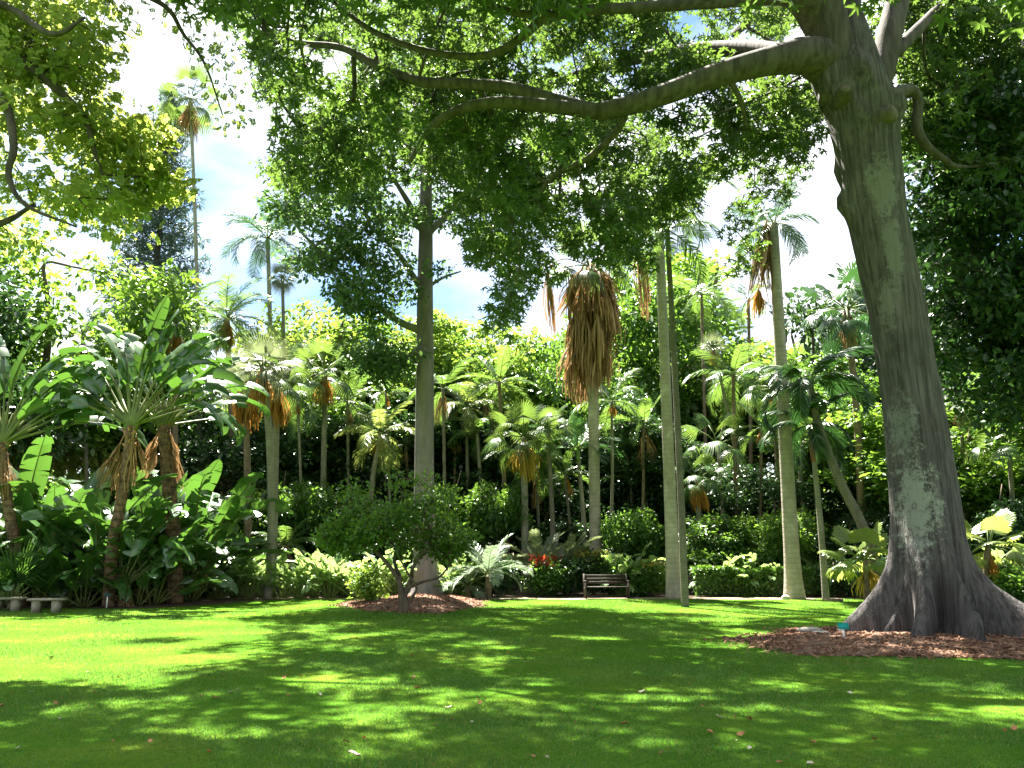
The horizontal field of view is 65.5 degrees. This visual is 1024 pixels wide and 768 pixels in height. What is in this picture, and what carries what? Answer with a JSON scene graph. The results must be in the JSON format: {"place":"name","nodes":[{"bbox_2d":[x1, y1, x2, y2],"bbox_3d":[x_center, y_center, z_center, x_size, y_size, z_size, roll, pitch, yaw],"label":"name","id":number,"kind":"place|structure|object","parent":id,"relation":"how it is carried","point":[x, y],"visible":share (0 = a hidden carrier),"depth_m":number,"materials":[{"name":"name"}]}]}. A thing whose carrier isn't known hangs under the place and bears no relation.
{"place":"outdoors","nodes":[
{"label":"outdoors","id":0,"kind":"place"},
{"bbox_2d":[2,559,862,608],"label":"planting bed","id":1,"kind":"object","parent":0,"point":[519,593],"visible":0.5,"depth_m":31.09,"materials":[{"name":"soil"}]},
{"bbox_2d":[0,435,90,602],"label":"banana plant","id":2,"kind":"object","parent":1,"relation":"on","point":[34,461],"visible":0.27,"depth_m":27.36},
{"bbox_2d":[0,264,91,470],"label":"background tree","id":3,"kind":"object","parent":1,"relation":"on","point":[6,301],"visible":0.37,"depth_m":32.87,"materials":[{"name":"green plant"}]},
{"bbox_2d":[0,531,93,608],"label":"strap plant","id":4,"kind":"object","parent":1,"relation":"on","point":[38,579],"visible":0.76,"depth_m":24.13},
{"bbox_2d":[0,319,147,605],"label":"travellers palm","id":5,"kind":"object","parent":1,"relation":"on","point":[42,386],"visible":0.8,"depth_m":26.69,"materials":[{"name":"green plant"}]},
{"bbox_2d":[38,305,115,488],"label":"backdrop palm","id":6,"kind":"object","parent":1,"relation":"on","point":[81,327],"visible":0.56,"depth_m":36.96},
{"bbox_2d":[0,529,158,606],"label":"banana plant","id":7,"kind":"object","parent":1,"relation":"on","point":[99,549],"visible":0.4,"depth_m":24.71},
{"bbox_2d":[0,473,158,597],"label":"banana plant","id":8,"kind":"object","parent":1,"relation":"on","point":[79,495],"visible":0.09,"depth_m":26.45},
{"bbox_2d":[10,508,154,605],"bbox_3d":[-14.397,5.700,26.125,5.756,3.049,5.661,0,-12,-1],"label":"banana plant","id":9,"kind":"object","parent":1,"relation":"on","point":[61,561],"visible":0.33,"depth_m":24.60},
{"bbox_2d":[0,464,177,601],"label":"banana plant","id":10,"kind":"object","parent":1,"relation":"on","point":[155,483],"visible":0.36,"depth_m":26.97,"materials":[{"name":"plant"}]},
{"bbox_2d":[45,549,153,607],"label":"banana plant","id":11,"kind":"object","parent":1,"relation":"on","point":[72,584],"visible":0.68,"depth_m":24.58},
{"bbox_2d":[15,493,186,604],"bbox_3d":[-13.552,5.325,25.572,5.746,3.564,5.591,3,-13,-16],"label":"banana plant","id":12,"kind":"object","parent":1,"relation":"on","point":[91,500],"visible":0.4,"depth_m":25.55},
{"bbox_2d":[0,216,214,483],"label":"background tree","id":13,"kind":"object","parent":1,"relation":"on","point":[144,297],"visible":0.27,"depth_m":38.39,"materials":[{"name":"green plant"}]},
{"bbox_2d":[0,470,220,600],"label":"banana plant","id":14,"kind":"object","parent":1,"relation":"on","point":[38,514],"visible":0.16,"depth_m":26.28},
{"bbox_2d":[48,309,195,520],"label":"background tree","id":15,"kind":"object","parent":1,"relation":"on","point":[112,499],"visible":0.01,"depth_m":42.04,"materials":[{"name":"green plant"}]},
{"bbox_2d":[24,472,236,603],"bbox_3d":[-12.361,5.002,26.330,7.137,4.513,5.304,6,-13,-26],"label":"banana plant","id":16,"kind":"object","parent":1,"relation":"on","point":[155,521],"visible":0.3,"depth_m":25.85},
{"bbox_2d":[17,295,243,607],"bbox_3d":[-12.382,2.066,26.052,7.825,10.199,2.327,-2,-12,10],"label":"travellers palm","id":17,"kind":"object","parent":1,"relation":"on","point":[171,373],"visible":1,"depth_m":26.09,"materials":[{"name":"green plant"}]},
{"bbox_2d":[78,555,186,605],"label":"banana plant","id":18,"kind":"object","parent":1,"relation":"on","point":[142,582],"visible":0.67,"depth_m":24.98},
{"bbox_2d":[56,497,216,606],"bbox_3d":[-12.281,6.005,25.712,5.475,4.706,1.515,-1,-12,3],"label":"plant","id":19,"kind":"object","parent":1,"relation":"on","point":[160,528],"visible":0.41,"depth_m":25.60,"materials":[{"name":"green plant"}]},
{"bbox_2d":[73,87,215,415],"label":"pine tree","id":20,"kind":"object","parent":1,"relation":"on","point":[169,239],"visible":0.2,"depth_m":59.20,"materials":[{"name":"green plant"}]},
{"bbox_2d":[79,516,229,604],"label":"banana plant","id":21,"kind":"object","parent":1,"relation":"on","point":[182,536],"visible":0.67,"depth_m":25.75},
{"bbox_2d":[44,319,270,603],"bbox_3d":[-12.325,2.724,28.256,7.158,9.870,2.909,2,-12,-10],"label":"travellers palm","id":22,"kind":"object","parent":1,"relation":"on","point":[168,454],"visible":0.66,"depth_m":27.81,"materials":[{"name":"green plant"}]},
{"bbox_2d":[112,271,229,484],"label":"feather palm","id":23,"kind":"object","parent":1,"relation":"on","point":[175,341],"visible":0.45,"depth_m":39.05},
{"bbox_2d":[67,468,285,599],"bbox_3d":[-13.275,5.389,29.281,7.318,5.036,10.393,-5,-13,22],"label":"banana plant","id":24,"kind":"object","parent":1,"relation":"on","point":[78,517],"visible":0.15,"depth_m":26.64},
{"bbox_2d":[94,458,262,600],"bbox_3d":[-12.066,5.298,28.878,5.942,5.011,8.545,6,-14,-27],"label":"banana plant","id":25,"kind":"object","parent":1,"relation":"on","point":[136,544],"visible":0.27,"depth_m":28.43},
{"bbox_2d":[154,62,224,472],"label":"fan palm","id":26,"kind":"object","parent":1,"relation":"on","point":[189,119],"visible":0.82,"depth_m":46.00,"materials":[{"name":"plant"}]},
{"bbox_2d":[82,376,303,503],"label":"background tree","id":27,"kind":"object","parent":1,"relation":"on","point":[213,445],"visible":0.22,"depth_m":41.20,"materials":[{"name":"green plant"}]},
{"bbox_2d":[159,535,248,601],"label":"banana plant","id":28,"kind":"object","parent":1,"relation":"on","point":[231,585],"visible":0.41,"depth_m":27.45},
{"bbox_2d":[132,471,293,600],"bbox_3d":[-10.885,5.565,29.063,6.061,4.556,6.555,10,-16,-39],"label":"banana plant","id":29,"kind":"object","parent":1,"relation":"on","point":[242,488],"visible":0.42,"depth_m":28.39,"materials":[{"name":"plant"}]},
{"bbox_2d":[132,502,294,598],"bbox_3d":[-11.552,6.012,29.157,6.615,3.741,7.465,-7,-14,31],"label":"banana plant","id":30,"kind":"object","parent":1,"relation":"on","point":[223,550],"visible":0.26,"depth_m":29.23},
{"bbox_2d":[181,273,280,494],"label":"feather palm","id":31,"kind":"object","parent":1,"relation":"on","point":[224,329],"visible":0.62,"depth_m":43.27,"materials":[{"name":"plant"}]},
{"bbox_2d":[213,346,281,584],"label":"spiky palm","id":32,"kind":"object","parent":1,"relation":"on","point":[244,416],"visible":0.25,"depth_m":34.21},
{"bbox_2d":[223,326,302,597],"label":"slender palm","id":33,"kind":"object","parent":1,"relation":"on","point":[267,350],"visible":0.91,"depth_m":31.32,"materials":[{"name":"plant"}]},
{"bbox_2d":[219,196,310,369],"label":"feather palm","id":34,"kind":"object","parent":1,"relation":"on","point":[267,242],"visible":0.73,"depth_m":48.53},
{"bbox_2d":[241,341,312,595],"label":"slender palm","id":35,"kind":"object","parent":1,"relation":"on","point":[279,412],"visible":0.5,"depth_m":33.21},
{"bbox_2d":[262,254,299,393],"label":"spiky palm","id":36,"kind":"object","parent":1,"relation":"on","point":[277,284],"visible":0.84,"depth_m":46.00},
{"bbox_2d":[248,517,316,593],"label":"feather palm","id":37,"kind":"object","parent":1,"relation":"on","point":[291,542],"visible":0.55,"depth_m":32.95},
{"bbox_2d":[220,471,349,564],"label":"background tree","id":38,"kind":"object","parent":1,"relation":"on","point":[317,506],"visible":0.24,"depth_m":34.83,"materials":[{"name":"green plant"}]},
{"bbox_2d":[201,297,387,494],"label":"background tree","id":39,"kind":"object","parent":1,"relation":"on","point":[301,335],"visible":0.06,"depth_m":48.31,"materials":[{"name":"green plant"}]},
{"bbox_2d":[258,372,335,547],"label":"backdrop palm","id":40,"kind":"object","parent":1,"relation":"on","point":[297,421],"visible":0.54,"depth_m":38.39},
{"bbox_2d":[288,335,355,489],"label":"fan palm","id":41,"kind":"object","parent":1,"relation":"on","point":[324,390],"visible":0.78,"depth_m":38.88,"materials":[{"name":"plant"}]},
{"bbox_2d":[217,412,437,514],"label":"background tree","id":42,"kind":"object","parent":1,"relation":"on","point":[289,458],"visible":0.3,"depth_m":40.20,"materials":[{"name":"green plant"}]},
{"bbox_2d":[249,310,408,485],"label":"background tree","id":43,"kind":"object","parent":1,"relation":"on","point":[341,323],"visible":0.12,"depth_m":47.84,"materials":[{"name":"green plant"}]},
{"bbox_2d":[303,368,385,493],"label":"backdrop palm","id":44,"kind":"object","parent":1,"relation":"on","point":[348,412],"visible":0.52,"depth_m":40.19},
{"bbox_2d":[296,495,412,577],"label":"background tree","id":45,"kind":"object","parent":1,"relation":"on","point":[310,549],"visible":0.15,"depth_m":33.85,"materials":[{"name":"green plant"}]},
{"bbox_2d":[334,400,414,500],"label":"feather palm","id":46,"kind":"object","parent":1,"relation":"on","point":[380,444],"visible":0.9,"depth_m":38.07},
{"bbox_2d":[297,387,512,526],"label":"background tree","id":47,"kind":"object","parent":1,"relation":"on","point":[404,419],"visible":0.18,"depth_m":41.09,"materials":[{"name":"green plant"}]},
{"bbox_2d":[339,595,484,612],"bbox_3d":[-3.307,7.210,26.652,4.898,0.278,9.115,0,-12,0],"label":"mulch mound","id":48,"kind":"object","parent":1,"relation":"on","point":[417,604],"visible":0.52,"depth_m":24.44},
{"bbox_2d":[345,561,392,601],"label":"shrub","id":49,"kind":"object","parent":48,"relation":"on","point":[361,583],"visible":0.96,"depth_m":25.98,"materials":[{"name":"green plant"}]},
{"bbox_2d":[309,467,484,611],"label":"spreading bush tree","id":50,"kind":"object","parent":48,"relation":"on","point":[351,532],"visible":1,"depth_m":22.77,"materials":[{"name":"green plant"}]},
{"bbox_2d":[248,7,550,594],"bbox_3d":[-4.458,-4.240,32.618,12.520,25.284,10.989,0,-12,0],"label":"lawn tree","id":51,"kind":"object","parent":48,"relation":"on","point":[383,363],"visible":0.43,"depth_m":30.76,"materials":[{"name":"green plant"}]},
{"bbox_2d":[326,593,492,614],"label":"mulch chips","id":52,"kind":"object","parent":48,"relation":"on","point":[437,597],"visible":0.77,"depth_m":25.00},
{"bbox_2d":[408,358,478,577],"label":"backdrop palm","id":53,"kind":"object","parent":1,"relation":"on","point":[440,400],"visible":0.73,"depth_m":37.69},
{"bbox_2d":[352,307,578,563],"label":"background tree","id":54,"kind":"object","parent":1,"relation":"on","point":[447,358],"visible":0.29,"depth_m":44.95,"materials":[{"name":"green plant"}]},
{"bbox_2d":[434,378,497,516],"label":"feather palm","id":55,"kind":"object","parent":1,"relation":"on","point":[466,409],"visible":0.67,"depth_m":40.09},
{"bbox_2d":[407,471,535,574],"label":"background tree","id":56,"kind":"object","parent":1,"relation":"on","point":[495,512],"visible":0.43,"depth_m":35.38,"materials":[{"name":"green plant"}]},
{"bbox_2d":[454,345,542,588],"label":"backdrop palm","id":57,"kind":"object","parent":1,"relation":"on","point":[502,350],"visible":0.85,"depth_m":38.51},
{"bbox_2d":[403,413,617,581],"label":"background tree","id":58,"kind":"object","parent":1,"relation":"on","point":[475,476],"visible":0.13,"depth_m":40.32,"materials":[{"name":"green plant"}]},
{"bbox_2d":[479,399,566,591],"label":"fan palm","id":59,"kind":"object","parent":1,"relation":"on","point":[522,456],"visible":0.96,"depth_m":35.75,"materials":[{"name":"plant"}]},
{"bbox_2d":[483,429,571,553],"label":"backdrop palm","id":60,"kind":"object","parent":1,"relation":"on","point":[537,488],"visible":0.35,"depth_m":37.54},
{"bbox_2d":[497,529,573,594],"bbox_3d":[0.993,7.277,32.377,3.702,2.677,3.543,-11,-16,42],"label":"cycad","id":61,"kind":"object","parent":1,"relation":"on","point":[536,549],"visible":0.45,"depth_m":32.03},
{"bbox_2d":[513,405,576,589],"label":"backdrop palm","id":62,"kind":"object","parent":1,"relation":"on","point":[542,413],"visible":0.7,"depth_m":35.70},
{"bbox_2d":[520,553,573,596],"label":"shrub","id":63,"kind":"object","parent":1,"relation":"on","point":[544,569],"visible":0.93,"depth_m":30.68,"materials":[{"name":"green plant"}]},
{"bbox_2d":[481,480,614,562],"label":"background tree","id":64,"kind":"object","parent":1,"relation":"on","point":[576,525],"visible":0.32,"depth_m":38.20,"materials":[{"name":"green plant"}]},
{"bbox_2d":[452,323,658,500],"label":"background tree","id":65,"kind":"object","parent":1,"relation":"on","point":[547,382],"visible":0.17,"depth_m":46.18,"materials":[{"name":"green plant"}]},
{"bbox_2d":[550,554,593,596],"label":"shrub","id":66,"kind":"object","parent":1,"relation":"on","point":[572,566],"visible":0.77,"depth_m":30.94,"materials":[{"name":"green plant"}]},
{"bbox_2d":[530,401,628,543],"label":"feather palm","id":67,"kind":"object","parent":1,"relation":"on","point":[577,438],"visible":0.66,"depth_m":36.74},
{"bbox_2d":[543,219,650,591],"bbox_3d":[3.972,0.689,36.754,5.116,17.362,4.652,0,-12,0],"label":"fan palm","id":68,"kind":"object","parent":1,"relation":"on","point":[594,327],"visible":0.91,"depth_m":36.57,"materials":[{"name":"plant"}]},
{"bbox_2d":[569,368,642,555],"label":"backdrop palm","id":69,"kind":"object","parent":1,"relation":"on","point":[611,411],"visible":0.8,"depth_m":37.61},
{"bbox_2d":[546,388,717,530],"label":"background tree","id":70,"kind":"object","parent":1,"relation":"on","point":[655,478],"visible":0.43,"depth_m":39.70,"materials":[{"name":"green plant"}]},
{"bbox_2d":[602,394,681,514],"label":"backdrop palm","id":71,"kind":"object","parent":1,"relation":"on","point":[643,411],"visible":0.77,"depth_m":38.14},
{"bbox_2d":[598,501,689,570],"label":"background tree","id":72,"kind":"object","parent":1,"relation":"on","point":[629,533],"visible":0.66,"depth_m":35.00,"materials":[{"name":"green plant"}]},
{"bbox_2d":[634,558,665,596],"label":"shrub","id":73,"kind":"object","parent":1,"relation":"on","point":[659,584],"visible":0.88,"depth_m":30.70,"materials":[{"name":"green plant"}]},
{"bbox_2d":[538,264,772,479],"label":"background tree","id":74,"kind":"object","parent":1,"relation":"on","point":[636,326],"visible":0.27,"depth_m":52.24,"materials":[{"name":"green plant"}]},
{"bbox_2d":[675,452,730,591],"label":"fan palm","id":75,"kind":"object","parent":1,"relation":"on","point":[697,499],"visible":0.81,"depth_m":35.48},
{"bbox_2d":[666,259,748,539],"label":"backdrop palm","id":76,"kind":"object","parent":1,"relation":"on","point":[700,309],"visible":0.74,"depth_m":47.55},
{"bbox_2d":[614,241,817,479],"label":"background tree","id":77,"kind":"object","parent":1,"relation":"on","point":[769,350],"visible":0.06,"depth_m":60.95,"materials":[{"name":"green plant"}]},
{"bbox_2d":[681,411,758,584],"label":"backdrop palm","id":78,"kind":"object","parent":1,"relation":"on","point":[728,419],"visible":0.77,"depth_m":36.32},
{"bbox_2d":[681,337,775,588],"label":"backdrop palm","id":79,"kind":"object","parent":1,"relation":"on","point":[757,397],"visible":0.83,"depth_m":37.75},
{"bbox_2d":[688,564,783,596],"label":"hedge","id":80,"kind":"object","parent":1,"relation":"on","point":[718,569],"visible":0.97,"depth_m":30.89,"materials":[{"name":"green plant"}]},
{"bbox_2d":[679,510,804,590],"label":"background tree","id":81,"kind":"object","parent":1,"relation":"on","point":[719,548],"visible":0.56,"depth_m":33.12,"materials":[{"name":"green plant"}]},
{"bbox_2d":[678,334,811,579],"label":"background tree","id":82,"kind":"object","parent":1,"relation":"on","point":[768,457],"visible":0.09,"depth_m":51.59,"materials":[{"name":"green plant"}]},
{"bbox_2d":[718,274,772,469],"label":"backdrop palm","id":83,"kind":"object","parent":1,"relation":"on","point":[742,290],"visible":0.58,"depth_m":47.84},
{"bbox_2d":[646,461,872,587],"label":"background tree","id":84,"kind":"object","parent":1,"relation":"on","point":[750,489],"visible":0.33,"depth_m":37.25,"materials":[{"name":"green plant"}]},
{"bbox_2d":[723,501,827,590],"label":"background tree","id":85,"kind":"object","parent":1,"relation":"on","point":[770,530],"visible":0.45,"depth_m":32.59,"materials":[{"name":"green plant"}]},
{"bbox_2d":[754,351,887,528],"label":"background tree","id":86,"kind":"object","parent":1,"relation":"on","point":[873,385],"visible":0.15,"depth_m":38.48,"materials":[{"name":"green plant"}]},
{"bbox_2d":[788,259,872,589],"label":"fan palm","id":87,"kind":"object","parent":1,"relation":"on","point":[848,329],"visible":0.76,"depth_m":34.79,"materials":[{"name":"plant"}]},
{"bbox_2d":[808,493,889,564],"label":"background tree","id":88,"kind":"object","parent":1,"relation":"on","point":[850,525],"visible":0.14,"depth_m":33.42,"materials":[{"name":"green plant"}]},
{"bbox_2d":[769,211,1001,449],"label":"background tree","id":89,"kind":"object","parent":1,"relation":"on","point":[801,309],"visible":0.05,"depth_m":44.75,"materials":[{"name":"green plant"}]},
{"bbox_2d":[800,398,1023,533],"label":"background tree","id":90,"kind":"object","parent":1,"relation":"on","point":[982,488],"visible":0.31,"depth_m":33.09,"materials":[{"name":"green plant"}]},
{"bbox_2d":[445,533,533,598],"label":"silver palm","id":91,"kind":"object","parent":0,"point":[484,561],"visible":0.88,"depth_m":29.60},
{"bbox_2d":[0,557,1023,767],"bbox_3d":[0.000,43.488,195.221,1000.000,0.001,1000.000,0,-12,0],"label":"lawn","id":92,"kind":"structure","parent":0,"point":[253,604],"depth_m":9.46,"materials":[{"name":"plant"}]},
{"bbox_2d":[0,0,255,272],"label":"overhanging tree","id":93,"kind":"object","parent":92,"relation":"on","point":[36,60],"visible":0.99,"depth_m":14.64,"materials":[{"name":"green plant"}]},
{"bbox_2d":[607,176,725,606],"bbox_3d":[5.408,-0.033,26.475,4.185,14.465,4.262,-7,-14,28],"label":"slender palm","id":94,"kind":"object","parent":92,"relation":"on","point":[670,252],"visible":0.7,"depth_m":26.50,"materials":[{"name":"plant"}]},
{"bbox_2d":[595,129,740,598],"bbox_3d":[5.652,-1.085,31.636,6.748,18.686,6.322,0,-12,0],"label":"royal palm","id":95,"kind":"object","parent":92,"relation":"on","point":[673,588],"visible":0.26,"depth_m":30.66,"materials":[{"name":"plant"}]},
{"bbox_2d":[727,180,819,599],"bbox_3d":[10.501,0.042,31.098,3.567,16.266,4.053,0,-12,0],"label":"royal palm","id":96,"kind":"object","parent":92,"relation":"on","point":[793,577],"visible":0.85,"depth_m":31.44,"materials":[{"name":"plant"}]},
{"bbox_2d":[759,392,855,598],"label":"slender palm","id":97,"kind":"object","parent":92,"relation":"on","point":[817,444],"visible":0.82,"depth_m":29.39,"materials":[{"name":"plant"}]},
{"bbox_2d":[740,345,881,587],"bbox_3d":[11.403,3.160,28.899,4.914,9.295,4.828,0,-12,0],"label":"curved palm","id":98,"kind":"object","parent":92,"relation":"on","point":[800,385],"visible":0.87,"depth_m":29.11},
{"bbox_2d":[817,521,888,599],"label":"licuala palm","id":99,"kind":"object","parent":92,"relation":"on","point":[847,568],"visible":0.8,"depth_m":27.15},
{"bbox_2d":[703,624,1023,660],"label":"mulch bed","id":100,"kind":"object","parent":92,"relation":"on","point":[872,644],"visible":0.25,"depth_m":13.65,"materials":[{"name":"wood"}]},
{"bbox_2d":[161,0,1023,641],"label":"kapok tree","id":101,"kind":"object","parent":100,"relation":"on","point":[843,62],"visible":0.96,"depth_m":18.95,"materials":[{"name":"green plant"}]},
{"bbox_2d":[901,45,1023,440],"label":"dark evergreen tree","id":102,"kind":"object","parent":92,"relation":"on","point":[956,240],"visible":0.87,"depth_m":19.57,"materials":[{"name":"green plant"}]},
{"bbox_2d":[961,416,1023,507],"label":"backdrop palm","id":103,"kind":"object","parent":92,"relation":"on","point":[978,451],"visible":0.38,"depth_m":29.99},
{"bbox_2d":[964,508,1023,581],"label":"licuala palm","id":104,"kind":"object","parent":92,"relation":"on","point":[987,564],"visible":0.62,"depth_m":24.25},
{"bbox_2d":[966,484,1023,561],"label":"background tree","id":105,"kind":"object","parent":92,"relation":"on","point":[1018,510],"visible":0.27,"depth_m":28.29,"materials":[{"name":"green plant"}]},
{"bbox_2d":[988,562,1023,602],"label":"shrub","id":106,"kind":"object","parent":92,"relation":"on","point":[1009,582],"visible":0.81,"depth_m":23.58,"materials":[{"name":"green plant"}]},
{"bbox_2d":[0,0,1023,554],"label":"sky","id":107,"kind":"structure","parent":0,"point":[229,183],"materials":[{"name":"white"}]},
{"bbox_2d":[198,597,863,599],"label":"path","id":108,"kind":"structure","parent":0,"point":[571,598],"depth_m":29.56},
{"bbox_2d":[222,559,275,597],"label":"ginger plant","id":109,"kind":"object","parent":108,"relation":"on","point":[247,586],"visible":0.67,"depth_m":29.72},
{"bbox_2d":[295,550,363,597],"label":"ginger plant","id":110,"kind":"object","parent":108,"relation":"on","point":[328,565],"visible":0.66,"depth_m":29.69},
{"bbox_2d":[583,574,629,598],"bbox_3d":[3.518,7.543,29.696,1.680,0.900,0.635,0,-12,-2],"label":"park bench","id":111,"kind":"object","parent":108,"relation":"on","point":[586,581],"visible":0.94,"depth_m":29.91,"materials":[{"name":"brown wood"}]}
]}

